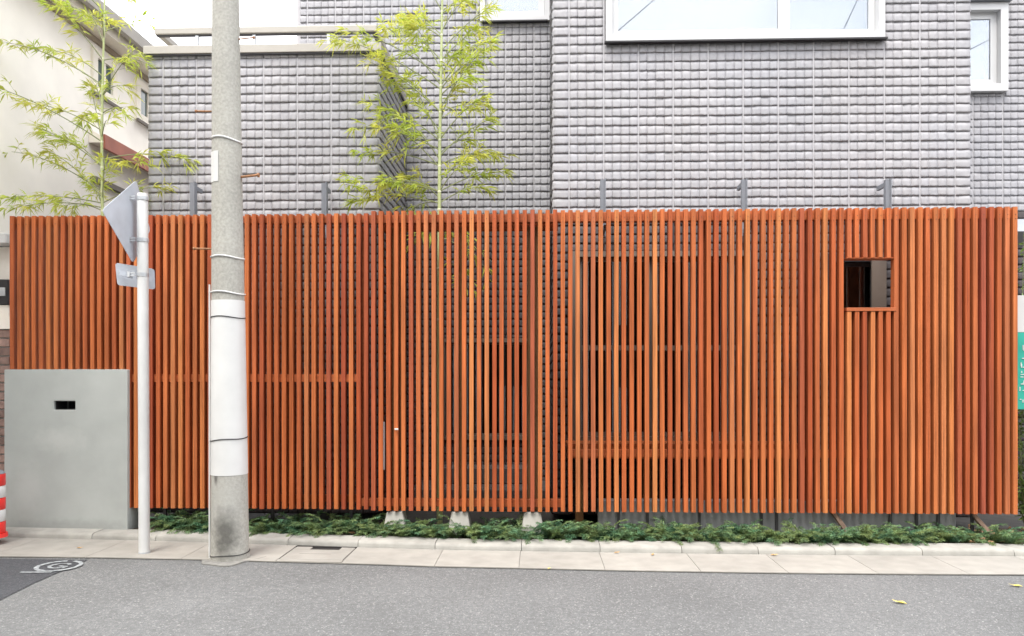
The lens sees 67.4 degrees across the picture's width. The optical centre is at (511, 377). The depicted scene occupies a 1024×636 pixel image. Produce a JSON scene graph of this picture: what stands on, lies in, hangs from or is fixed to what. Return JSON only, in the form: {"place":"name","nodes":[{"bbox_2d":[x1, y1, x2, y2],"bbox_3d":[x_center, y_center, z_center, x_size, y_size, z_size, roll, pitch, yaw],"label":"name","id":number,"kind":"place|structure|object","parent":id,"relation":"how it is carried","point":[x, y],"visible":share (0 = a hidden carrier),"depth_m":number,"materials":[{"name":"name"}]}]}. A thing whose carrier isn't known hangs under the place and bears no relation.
{"place":"outdoors","nodes":[
{"label":"outdoors","id":0,"kind":"place"},
{"bbox_2d":[101,0,296,45],"label":"sky","id":1,"kind":"structure","parent":0,"point":[169,13],"materials":[{"name":"white"}]},
{"bbox_2d":[0,557,1023,635],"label":"road","id":2,"kind":"structure","parent":0,"point":[121,597],"depth_m":4.07,"materials":[{"name":"grey asphalt"}]},
{"bbox_2d":[0,559,85,599],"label":"road patch","id":3,"kind":"object","parent":2,"relation":"on","point":[14,577],"visible":1,"depth_m":4.60,"materials":[{"name":"grey asphalt"}]},
{"bbox_2d":[24,560,82,572],"bbox_3d":[-2.795,1.162,4.716,0.266,0.003,0.311,0,0,2],"label":"sprayed mark","id":4,"kind":"object","parent":3,"relation":"on","point":[36,568],"visible":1,"depth_m":4.71,"materials":[{"name":"white paint"}]},
{"bbox_2d":[0,537,1023,574],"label":"sidewalk","id":5,"kind":"structure","parent":0,"point":[656,562],"depth_m":5.00,"materials":[{"name":"grey concrete"}]},
{"bbox_2d":[0,470,7,537],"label":"striped post","id":6,"kind":"object","parent":5,"relation":"on","point":[3,532],"visible":1,"depth_m":5.30,"materials":[{"name":"red plastic"}]},
{"bbox_2d":[4,370,137,529],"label":"concrete wall","id":7,"kind":"structure","parent":5,"relation":"on","point":[66,448],"depth_m":5.64,"materials":[{"name":"concrete"}]},
{"bbox_2d":[103,181,154,553],"bbox_3d":[-2.526,-0.055,5.028,0.196,2.501,0.537,0,0,20],"label":"road sign","id":8,"kind":"object","parent":5,"relation":"on","point":[125,211],"visible":0.96,"depth_m":5.06,"materials":[{"name":"grey metal"}]},
{"bbox_2d":[193,0,259,561],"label":"utility pole","id":9,"kind":"object","parent":5,"relation":"on","point":[228,498],"visible":0.97,"depth_m":4.92,"materials":[{"name":"concrete"}]},
{"bbox_2d":[201,556,265,566],"bbox_3d":[-1.858,1.192,5.008,0.415,0.036,0.386,0,0,36],"label":"pole collar","id":10,"kind":"object","parent":5,"relation":"on","point":[219,564],"visible":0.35,"depth_m":4.84,"materials":[{"name":"grey concrete"}]},
{"bbox_2d":[276,545,356,562],"bbox_3d":[-1.294,1.181,5.133,0.420,0.011,0.452,1,0,2],"label":"drain cover","id":11,"kind":"object","parent":5,"relation":"on","point":[318,554],"visible":0.99,"depth_m":5.10,"materials":[{"name":"grey concrete"}]},
{"bbox_2d":[133,518,1023,543],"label":"planting bed","id":12,"kind":"object","parent":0,"point":[153,527],"visible":0.04,"depth_m":5.55,"materials":[{"name":"soil"}]},
{"bbox_2d":[0,0,200,369],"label":"bamboo","id":13,"kind":"object","parent":12,"relation":"on","point":[56,201],"visible":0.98,"depth_m":6.05,"materials":[{"name":"green plant"}]},
{"bbox_2d":[10,182,369,521],"bbox_3d":[-2.377,-0.169,5.888,2.677,2.697,0.502,0,0,2],"label":"slat fence","id":14,"kind":"object","parent":12,"relation":"on","point":[73,304],"visible":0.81,"depth_m":5.64,"materials":[{"name":"brown wood"}]},
{"bbox_2d":[384,510,407,535],"bbox_3d":[-0.853,1.081,5.656,0.188,0.199,0.188,0,0,2],"label":"gate footing","id":15,"kind":"object","parent":12,"relation":"on","point":[392,515],"visible":0.2,"depth_m":5.59,"materials":[{"name":"concrete"}]},
{"bbox_2d":[317,0,519,524],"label":"bamboo","id":16,"kind":"object","parent":12,"relation":"on","point":[409,21],"visible":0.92,"depth_m":5.86,"materials":[{"name":"green plant"}]},
{"bbox_2d":[449,510,471,537],"bbox_3d":[-0.381,1.081,5.641,0.188,0.199,0.188,0,0,2],"label":"gate footing","id":17,"kind":"object","parent":12,"relation":"on","point":[461,517],"visible":0.56,"depth_m":5.58,"materials":[{"name":"concrete"}]},
{"bbox_2d":[361,209,560,511],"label":"slat gate","id":18,"kind":"structure","parent":17,"relation":"on","point":[396,226],"depth_m":5.56,"materials":[{"name":"brown wood"}]},
{"bbox_2d":[520,511,542,537],"bbox_3d":[0.150,1.081,5.623,0.188,0.199,0.188,0,0,2],"label":"gate footing","id":19,"kind":"object","parent":12,"relation":"on","point":[530,518],"visible":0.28,"depth_m":5.56,"materials":[{"name":"concrete"}]},
{"bbox_2d":[150,507,1023,550],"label":"juniper ground cover","id":20,"kind":"object","parent":12,"relation":"on","point":[491,530],"visible":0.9,"depth_m":5.43,"materials":[{"name":"green plant"}]},
{"bbox_2d":[184,517,1023,542],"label":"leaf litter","id":21,"kind":"object","parent":12,"relation":"on","point":[970,541],"visible":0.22,"depth_m":5.53,"materials":[{"name":"plant"}]},
{"bbox_2d":[566,440,797,522],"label":"timber deck","id":22,"kind":"structure","parent":12,"relation":"on","point":[578,516],"depth_m":5.85,"materials":[{"name":"brown wood"}]},
{"bbox_2d":[557,178,1017,541],"bbox_3d":[1.958,-0.166,5.702,3.250,2.698,0.588,0,0,2],"label":"slat fence","id":23,"kind":"object","parent":12,"relation":"on","point":[943,371],"visible":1,"depth_m":5.49,"materials":[{"name":"brown wood"}]},
{"bbox_2d":[1014,234,1023,522],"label":"shrub","id":24,"kind":"object","parent":12,"relation":"on","point":[1021,480],"visible":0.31,"depth_m":5.77,"materials":[{"name":"green plant"}]},
{"bbox_2d":[150,491,1023,527],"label":"court","id":25,"kind":"object","parent":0,"point":[990,520],"depth_m":6.41,"materials":[{"name":"black soil"}]},
{"bbox_2d":[414,464,544,510],"bbox_3d":[-0.275,1.000,7.014,1.232,0.339,0.590,0,0,2],"label":"entrance step","id":26,"kind":"object","parent":25,"relation":"on","point":[490,483],"visible":0.07,"depth_m":6.95,"materials":[{"name":"stone"}]},
{"bbox_2d":[143,0,1023,516],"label":"house","id":27,"kind":"structure","parent":25,"relation":"on","point":[705,104],"depth_m":6.13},
{"bbox_2d":[444,338,521,439],"bbox_3d":[-0.238,0.113,7.368,0.878,0.968,0.120,0,0,2],"label":"window","id":28,"kind":"structure","parent":27,"relation":"in","point":[445,339],"depth_m":7.35,"materials":[{"name":"brown wood"}]},
{"bbox_2d":[480,0,549,23],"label":"window","id":29,"kind":"structure","parent":27,"relation":"in","point":[516,11],"depth_m":7.33,"materials":[{"name":"glass"}]},
{"bbox_2d":[572,250,750,440],"bbox_3d":[1.169,-0.239,6.075,1.393,1.502,0.120,0,0,2],"label":"window","id":30,"kind":"structure","parent":27,"relation":"in","point":[581,252],"depth_m":6.06,"materials":[{"name":"brown wood"}]},
{"bbox_2d":[604,0,887,44],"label":"window","id":31,"kind":"structure","parent":27,"relation":"in","point":[626,21],"depth_m":6.20,"materials":[{"name":"glass"}]},
{"bbox_2d":[828,254,886,366],"bbox_3d":[2.661,-0.517,6.015,0.474,0.880,0.142,0,0,2],"label":"window","id":32,"kind":"structure","parent":27,"relation":"in","point":[877,269],"depth_m":5.94,"materials":[{"name":"metal"}]},
{"bbox_2d":[970,0,1011,93],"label":"window","id":33,"kind":"structure","parent":27,"relation":"in","point":[995,11],"depth_m":7.19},
{"bbox_2d":[1018,219,1023,247],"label":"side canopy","id":34,"kind":"object","parent":25,"relation":"on","point":[1020,230],"depth_m":6.20,"materials":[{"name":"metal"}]},
{"bbox_2d":[1018,295,1023,408],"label":"teal sign","id":35,"kind":"object","parent":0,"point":[1020,351],"visible":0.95,"depth_m":5.58,"materials":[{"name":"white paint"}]},
{"label":"ground","id":36,"kind":"structure","parent":0,"visible":0},
{"bbox_2d":[0,320,31,470],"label":"brick wall","id":37,"kind":"structure","parent":36,"relation":"on","point":[4,344],"depth_m":5.85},
{"bbox_2d":[0,0,153,369],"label":"neighbour house","id":38,"kind":"structure","parent":36,"relation":"on","point":[35,77],"depth_m":7.04,"materials":[{"name":"beige paint"}]},
{"bbox_2d":[0,233,9,319],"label":"meter box","id":39,"kind":"object","parent":38,"relation":"attached to","point":[4,276],"visible":0.49,"depth_m":5.95,"materials":[{"name":"metal"}]},
{"bbox_2d":[0,287,5,295],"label":"dial window","id":40,"kind":"structure","parent":39,"relation":"in","point":[2,289],"depth_m":5.92,"materials":[{"name":"metal"}]},
{"bbox_2d":[90,46,121,110],"bbox_3d":[-4.098,-2.988,7.694,0.120,0.475,0.489,0,0,2],"label":"window","id":41,"kind":"structure","parent":38,"relation":"in","point":[95,59],"depth_m":7.69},
{"bbox_2d":[135,78,148,127],"bbox_3d":[-4.070,-2.999,8.566,0.120,0.475,0.595,0,0,2],"label":"window","id":42,"kind":"structure","parent":38,"relation":"in","point":[142,90],"depth_m":8.43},
{"bbox_2d":[6,527,1023,555],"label":"kerb","id":43,"kind":"structure","parent":36,"relation":"on","point":[921,549],"depth_m":5.28,"materials":[{"name":"concrete"}]},
{"bbox_2d":[597,498,955,535],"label":"wall","id":44,"kind":"structure","parent":36,"relation":"on","point":[716,520],"depth_m":5.59,"materials":[{"name":"grey concrete"}]}
]}

